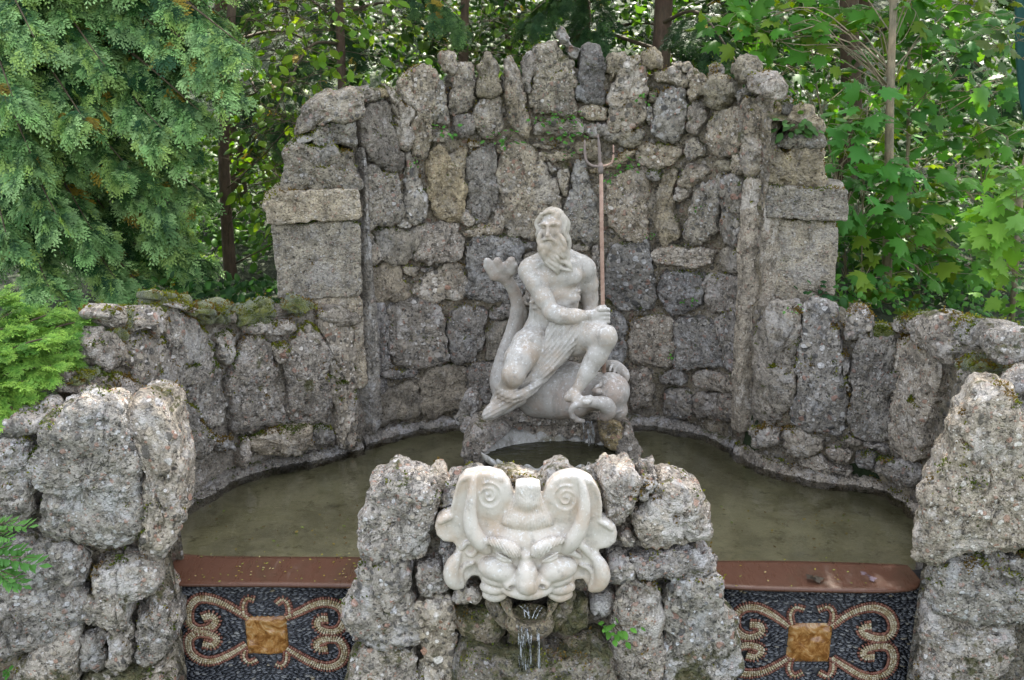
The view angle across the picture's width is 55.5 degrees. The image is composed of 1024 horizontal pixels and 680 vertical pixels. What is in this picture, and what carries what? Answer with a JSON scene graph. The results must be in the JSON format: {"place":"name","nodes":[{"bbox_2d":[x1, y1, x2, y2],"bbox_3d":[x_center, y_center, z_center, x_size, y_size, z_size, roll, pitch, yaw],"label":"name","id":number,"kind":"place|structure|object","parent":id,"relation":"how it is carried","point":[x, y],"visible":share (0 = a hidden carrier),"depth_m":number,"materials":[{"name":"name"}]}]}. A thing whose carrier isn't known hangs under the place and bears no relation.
{"place":"outdoors","nodes":[
{"label":"outdoors","id":0,"kind":"place"},
{"bbox_2d":[0,0,1023,478],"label":"ground","id":1,"kind":"structure","parent":0,"point":[264,266],"depth_m":11.61,"materials":[{"name":"green plant"}]},
{"bbox_2d":[0,282,100,432],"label":"yew bush","id":2,"kind":"object","parent":1,"relation":"on","point":[33,356],"visible":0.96,"depth_m":5.33,"materials":[{"name":"green plant"}]},
{"bbox_2d":[0,379,196,679],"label":"rockwork block","id":3,"kind":"structure","parent":1,"relation":"on","point":[97,483],"depth_m":5.19,"materials":[{"name":"grey stone"}]},
{"bbox_2d":[0,665,13,679],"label":"wall plant","id":4,"kind":"object","parent":3,"relation":"attached to","point":[5,672],"depth_m":5.19,"materials":[{"name":"green plant"}]},
{"bbox_2d":[0,515,38,542],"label":"fern","id":5,"kind":"object","parent":3,"relation":"attached to","point":[10,528],"visible":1,"depth_m":4.82,"materials":[{"name":"green plant"}]},
{"bbox_2d":[0,542,52,593],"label":"fern","id":6,"kind":"object","parent":3,"relation":"attached to","point":[8,583],"visible":1,"depth_m":4.88,"materials":[{"name":"green plant"}]},
{"bbox_2d":[181,587,355,679],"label":"mosaic panel","id":7,"kind":"object","parent":3,"relation":"attached to","point":[258,633],"visible":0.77,"depth_m":5.76,"materials":[{"name":"black stone"}]},
{"bbox_2d":[0,0,270,311],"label":"fir tree","id":8,"kind":"object","parent":1,"relation":"on","point":[83,189],"visible":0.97,"depth_m":7.15,"materials":[{"name":"green plant"}]},
{"bbox_2d":[134,214,275,273],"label":"undergrowth","id":9,"kind":"object","parent":1,"relation":"on","point":[255,247],"visible":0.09,"depth_m":9.32,"materials":[{"name":"green plant"}]},
{"bbox_2d":[43,285,371,514],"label":"wing wall","id":10,"kind":"structure","parent":1,"relation":"on","point":[269,388],"depth_m":6.73,"materials":[{"name":"stone"}]},
{"bbox_2d":[147,271,280,303],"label":"undergrowth","id":11,"kind":"object","parent":1,"relation":"on","point":[226,289],"visible":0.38,"depth_m":7.74,"materials":[{"name":"green plant"}]},
{"bbox_2d":[171,113,283,255],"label":"undergrowth","id":12,"kind":"object","parent":1,"relation":"on","point":[214,181],"visible":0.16,"depth_m":10.10,"materials":[{"name":"green plant"}]},
{"bbox_2d":[170,0,390,202],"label":"fir tree","id":13,"kind":"object","parent":1,"relation":"on","point":[356,59],"visible":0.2,"depth_m":9.91,"materials":[{"name":"green plant"}]},
{"bbox_2d":[187,0,432,279],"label":"slender tree","id":14,"kind":"object","parent":1,"relation":"on","point":[228,200],"visible":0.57,"depth_m":8.12,"materials":[{"name":"green plant"}]},
{"bbox_2d":[260,86,367,388],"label":"stone pillar","id":15,"kind":"structure","parent":1,"relation":"on","point":[311,205],"depth_m":6.78,"materials":[{"name":"stone"}]},
{"bbox_2d":[193,0,479,169],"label":"fir tree","id":16,"kind":"object","parent":1,"relation":"on","point":[442,16],"visible":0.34,"depth_m":9.11,"materials":[{"name":"green plant"}]},
{"bbox_2d":[314,0,574,86],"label":"slender tree","id":17,"kind":"object","parent":1,"relation":"on","point":[404,38],"visible":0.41,"depth_m":10.07,"materials":[{"name":"green plant"}]},
{"bbox_2d":[416,0,566,63],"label":"slender tree","id":18,"kind":"object","parent":1,"relation":"on","point":[516,58],"visible":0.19,"depth_m":11.00,"materials":[{"name":"green plant"}]},
{"bbox_2d":[278,0,766,99],"bbox_3d":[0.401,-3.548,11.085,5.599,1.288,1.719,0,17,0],"label":"undergrowth","id":19,"kind":"object","parent":1,"relation":"on","point":[636,18],"visible":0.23,"depth_m":10.80,"materials":[{"name":"green plant"}]},
{"bbox_2d":[337,26,793,453],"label":"niche wall","id":20,"kind":"structure","parent":1,"relation":"on","point":[443,220],"depth_m":7.26,"materials":[{"name":"stone"}]},
{"bbox_2d":[409,157,418,168],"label":"wall plant","id":21,"kind":"object","parent":20,"relation":"attached to","point":[416,161],"depth_m":7.05,"materials":[{"name":"green plant"}]},
{"bbox_2d":[432,124,462,139],"bbox_3d":[-0.476,-1.506,7.035,0.215,0.119,0.128,-7,19,-21],"label":"wall plant","id":22,"kind":"object","parent":20,"relation":"attached to","point":[449,134],"depth_m":7.03,"materials":[{"name":"green plant"}]},
{"bbox_2d":[480,127,506,143],"bbox_3d":[-0.136,-1.499,7.115,0.198,0.133,0.119,0,17,0],"label":"wall plant","id":23,"kind":"object","parent":20,"relation":"attached to","point":[483,141],"depth_m":7.13,"materials":[{"name":"green plant"}]},
{"bbox_2d":[498,129,525,150],"bbox_3d":[0.002,-1.466,7.125,0.212,0.164,0.102,0,17,0],"label":"wall plant","id":24,"kind":"object","parent":20,"relation":"attached to","point":[503,144],"depth_m":7.15,"materials":[{"name":"green plant"}]},
{"bbox_2d":[526,117,548,126],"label":"wall plant","id":25,"kind":"object","parent":20,"relation":"attached to","point":[542,124],"depth_m":7.12,"materials":[{"name":"green plant"}]},
{"bbox_2d":[541,104,557,124],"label":"wall plant","id":26,"kind":"object","parent":20,"relation":"attached to","point":[551,117],"depth_m":7.10,"materials":[{"name":"green plant"}]},
{"bbox_2d":[541,126,580,143],"bbox_3d":[0.365,-1.511,7.140,0.275,0.131,0.139,10,20,29],"label":"wall plant","id":27,"kind":"object","parent":20,"relation":"attached to","point":[561,139],"depth_m":7.15,"materials":[{"name":"green plant"}]},
{"bbox_2d":[556,111,582,126],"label":"wall plant","id":28,"kind":"object","parent":20,"relation":"attached to","point":[572,116],"depth_m":7.11,"materials":[{"name":"green plant"}]},
{"bbox_2d":[562,148,582,160],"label":"wall plant","id":29,"kind":"object","parent":20,"relation":"attached to","point":[567,153],"depth_m":7.20,"materials":[{"name":"green plant"}]},
{"bbox_2d":[603,172,617,183],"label":"wall plant","id":30,"kind":"object","parent":20,"relation":"attached to","point":[609,180],"depth_m":7.21,"materials":[{"name":"green plant"}]},
{"bbox_2d":[607,158,638,173],"bbox_3d":[0.816,-1.286,7.173,0.241,0.106,0.138,0,17,0],"label":"wall plant","id":31,"kind":"object","parent":20,"relation":"attached to","point":[628,167],"depth_m":7.17,"materials":[{"name":"green plant"}]},
{"bbox_2d":[635,91,656,106],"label":"wall plant","id":32,"kind":"object","parent":20,"relation":"attached to","point":[642,95],"depth_m":7.02,"materials":[{"name":"green plant"}]},
{"bbox_2d":[679,297,697,306],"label":"wall plant","id":33,"kind":"object","parent":20,"relation":"attached to","point":[691,298],"depth_m":7.34,"materials":[{"name":"green plant"}]},
{"bbox_2d":[441,0,728,73],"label":"fir tree","id":34,"kind":"object","parent":1,"relation":"on","point":[583,17],"visible":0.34,"depth_m":9.78,"materials":[{"name":"green plant"}]},
{"bbox_2d":[209,0,1014,61],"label":"wood","id":35,"kind":"object","parent":1,"relation":"on","point":[792,4],"visible":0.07,"depth_m":16.04,"materials":[{"name":"green plant"}]},
{"bbox_2d":[508,0,833,156],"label":"fir tree","id":36,"kind":"object","parent":1,"relation":"on","point":[666,38],"visible":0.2,"depth_m":9.38,"materials":[{"name":"green plant"}]},
{"bbox_2d":[756,95,848,300],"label":"stone pillar","id":37,"kind":"structure","parent":1,"relation":"on","point":[806,197],"depth_m":6.79,"materials":[{"name":"stone"}]},
{"bbox_2d":[771,110,846,143],"bbox_3d":[2.004,-1.452,6.634,0.494,0.231,0.221,-3,18,-11],"label":"wall plant","id":38,"kind":"object","parent":37,"relation":"attached to","point":[810,130],"depth_m":6.60,"materials":[{"name":"green plant"}]},
{"bbox_2d":[794,280,847,311],"bbox_3d":[2.186,-0.297,6.860,0.389,0.289,0.249,0,17,0],"label":"wall plant","id":39,"kind":"object","parent":37,"relation":"attached to","point":[843,301],"depth_m":6.88,"materials":[{"name":"green plant"}]},
{"bbox_2d":[683,0,992,303],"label":"maple sapling","id":40,"kind":"object","parent":1,"relation":"on","point":[817,27],"visible":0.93,"depth_m":7.75,"materials":[{"name":"green plant"}]},
{"bbox_2d":[833,0,861,235],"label":"canopy tree","id":41,"kind":"object","parent":1,"relation":"on","point":[843,53],"visible":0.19,"depth_m":9.49,"materials":[{"name":"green plant"}]},
{"bbox_2d":[673,0,1023,155],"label":"fir tree","id":42,"kind":"object","parent":1,"relation":"on","point":[712,8],"visible":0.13,"depth_m":10.33,"materials":[{"name":"green plant"}]},
{"bbox_2d":[748,30,956,283],"bbox_3d":[2.998,-1.464,9.019,2.355,2.729,1.714,0,17,0],"label":"maple sapling","id":43,"kind":"object","parent":1,"relation":"on","point":[802,79],"visible":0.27,"depth_m":8.65,"materials":[{"name":"green plant"}]},
{"bbox_2d":[731,295,1023,519],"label":"wing wall","id":44,"kind":"structure","parent":1,"relation":"on","point":[835,392],"depth_m":6.58,"materials":[{"name":"stone"}]},
{"bbox_2d":[783,304,803,313],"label":"wall plant","id":45,"kind":"object","parent":44,"relation":"attached to","point":[784,312],"depth_m":6.56,"materials":[{"name":"green plant"}]},
{"bbox_2d":[825,78,934,301],"bbox_3d":[2.694,-1.040,7.678,0.993,2.001,1.036,12,21,34],"label":"maple sapling","id":46,"kind":"object","parent":1,"relation":"on","point":[869,169],"visible":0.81,"depth_m":7.46,"materials":[{"name":"green plant"}]},
{"bbox_2d":[749,0,1023,238],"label":"undergrowth","id":47,"kind":"object","parent":1,"relation":"on","point":[980,58],"visible":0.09,"depth_m":10.27,"materials":[{"name":"green plant"}]},
{"bbox_2d":[839,198,1006,314],"bbox_3d":[3.228,-0.573,7.826,1.737,1.136,0.945,-5,18,-15],"label":"maple sapling","id":48,"kind":"object","parent":1,"relation":"on","point":[931,235],"visible":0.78,"depth_m":7.72,"materials":[{"name":"green plant"}]},
{"bbox_2d":[831,271,1023,321],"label":"undergrowth","id":49,"kind":"object","parent":1,"relation":"on","point":[953,302],"visible":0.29,"depth_m":7.57,"materials":[{"name":"green plant"}]},
{"bbox_2d":[836,221,1023,292],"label":"undergrowth","id":50,"kind":"object","parent":1,"relation":"on","point":[840,264],"visible":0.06,"depth_m":8.67,"materials":[{"name":"green plant"}]},
{"bbox_2d":[873,103,1023,310],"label":"maple sapling","id":51,"kind":"object","parent":1,"relation":"on","point":[943,178],"visible":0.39,"depth_m":8.20,"materials":[{"name":"green plant"}]},
{"bbox_2d":[880,1,1023,237],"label":"maple sapling","id":52,"kind":"object","parent":1,"relation":"on","point":[940,83],"visible":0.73,"depth_m":8.26,"materials":[{"name":"green plant"}]},
{"bbox_2d":[955,158,1023,325],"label":"maple sapling","id":53,"kind":"object","parent":1,"relation":"on","point":[995,241],"visible":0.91,"depth_m":6.19,"materials":[{"name":"green plant"}]},
{"bbox_2d":[962,0,1023,73],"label":"maple sapling","id":54,"kind":"object","parent":1,"relation":"on","point":[997,47],"visible":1,"depth_m":6.50,"materials":[{"name":"green plant"}]},
{"bbox_2d":[1009,0,1023,320],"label":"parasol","id":55,"kind":"object","parent":1,"relation":"on","point":[1019,45],"visible":0.47,"depth_m":7.14,"materials":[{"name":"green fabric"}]},
{"bbox_2d":[518,605,541,670],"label":"falling water","id":56,"kind":"structure","parent":0,"point":[523,647],"depth_m":5.05,"materials":[{"name":"clear liquid"}]},
{"bbox_2d":[195,505,865,585],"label":"fallen petals","id":57,"kind":"object","parent":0,"point":[843,514],"visible":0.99,"depth_m":6.01,"materials":[{"name":"white plant"}]},
{"bbox_2d":[339,452,744,679],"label":"rockwork pier","id":58,"kind":"structure","parent":0,"point":[407,613],"depth_m":5.18,"materials":[{"name":"stone"}]},
{"bbox_2d":[435,466,616,641],"bbox_3d":[0.073,1.136,5.232,0.947,1.065,0.667,0,17,0],"label":"grotesque mask","id":59,"kind":"object","parent":58,"relation":"attached to","point":[527,539],"visible":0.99,"depth_m":4.99,"materials":[{"name":"beige stone"}]},
{"bbox_2d":[598,617,645,648],"bbox_3d":[0.570,1.546,5.092,0.246,0.214,0.141,4,18,14],"label":"wall plant","id":60,"kind":"object","parent":58,"relation":"attached to","point":[620,635],"depth_m":5.11,"materials":[{"name":"green plant"}]},
{"bbox_2d":[181,431,915,569],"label":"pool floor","id":61,"kind":"structure","parent":0,"point":[879,529],"depth_m":6.50,"materials":[{"name":"liquid"}]},
{"bbox_2d":[173,554,359,588],"bbox_3d":[-1.419,1.370,5.729,1.240,0.060,0.334,1,17,2],"label":"copper spillway","id":62,"kind":"object","parent":61,"relation":"on","point":[225,569],"visible":0.8,"depth_m":5.70,"materials":[{"name":"brown metal"}]},
{"bbox_2d":[460,405,642,466],"bbox_3d":[0.287,0.723,6.794,1.266,0.592,0.723,0,17,0],"label":"pedestal","id":63,"kind":"object","parent":61,"relation":"on","point":[484,436],"visible":0.45,"depth_m":6.53,"materials":[{"name":"grey stone"}]},
{"bbox_2d":[454,388,481,432],"bbox_3d":[-0.300,0.502,6.977,0.235,0.303,0.331,0,17,0],"label":"rock","id":64,"kind":"object","parent":63,"relation":"on","point":[470,405],"visible":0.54,"depth_m":6.90,"materials":[{"name":"grey stone"}]},
{"bbox_2d":[481,427,624,470],"bbox_3d":[0.270,0.787,6.480,0.974,0.275,0.507,0,17,0],"label":"shell basin","id":65,"kind":"object","parent":63,"relation":"on","point":[522,447],"visible":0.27,"depth_m":6.53,"materials":[{"name":"stone"}]},
{"bbox_2d":[583,421,596,445],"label":"falling water","id":66,"kind":"structure","parent":65,"relation":"in","point":[591,432],"depth_m":6.28,"materials":[{"name":"clear liquid"}]},
{"bbox_2d":[482,207,629,422],"bbox_3d":[0.279,-0.133,6.341,1.011,1.438,0.674,4,18,11],"label":"statue","id":67,"kind":"object","parent":63,"relation":"on","point":[535,373],"visible":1,"depth_m":6.28,"materials":[{"name":"stone"}]},
{"bbox_2d":[584,135,613,372],"bbox_3d":[0.531,-0.518,6.144,0.195,1.531,0.037,-2,17,-6],"label":"trident","id":68,"kind":"object","parent":67,"relation":"attached to","point":[600,166],"visible":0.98,"depth_m":6.05,"materials":[{"name":"metal"}]},
{"bbox_2d":[716,561,919,592],"bbox_3d":[1.740,1.387,5.674,1.244,0.060,0.326,0,17,0],"label":"copper spillway","id":69,"kind":"object","parent":61,"relation":"on","point":[782,576],"visible":0.84,"depth_m":5.64,"materials":[{"name":"brown metal"}]},
{"bbox_2d":[805,574,824,582],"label":"dead leaf","id":70,"kind":"object","parent":69,"relation":"on","point":[816,578],"visible":1,"depth_m":5.59,"materials":[{"name":"grey plant"}]},
{"bbox_2d":[860,571,876,581],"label":"dead leaf","id":71,"kind":"object","parent":69,"relation":"on","point":[872,578],"visible":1,"depth_m":5.61,"materials":[{"name":"plant"}]},
{"bbox_2d":[906,364,1023,679],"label":"rockwork block","id":72,"kind":"structure","parent":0,"point":[967,553],"depth_m":5.16,"materials":[{"name":"grey stone"}]},
{"bbox_2d":[724,570,921,679],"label":"mosaic panel","id":73,"kind":"object","parent":72,"relation":"attached to","point":[818,636],"visible":0.73,"depth_m":5.75,"materials":[{"name":"black stone"}]}
]}

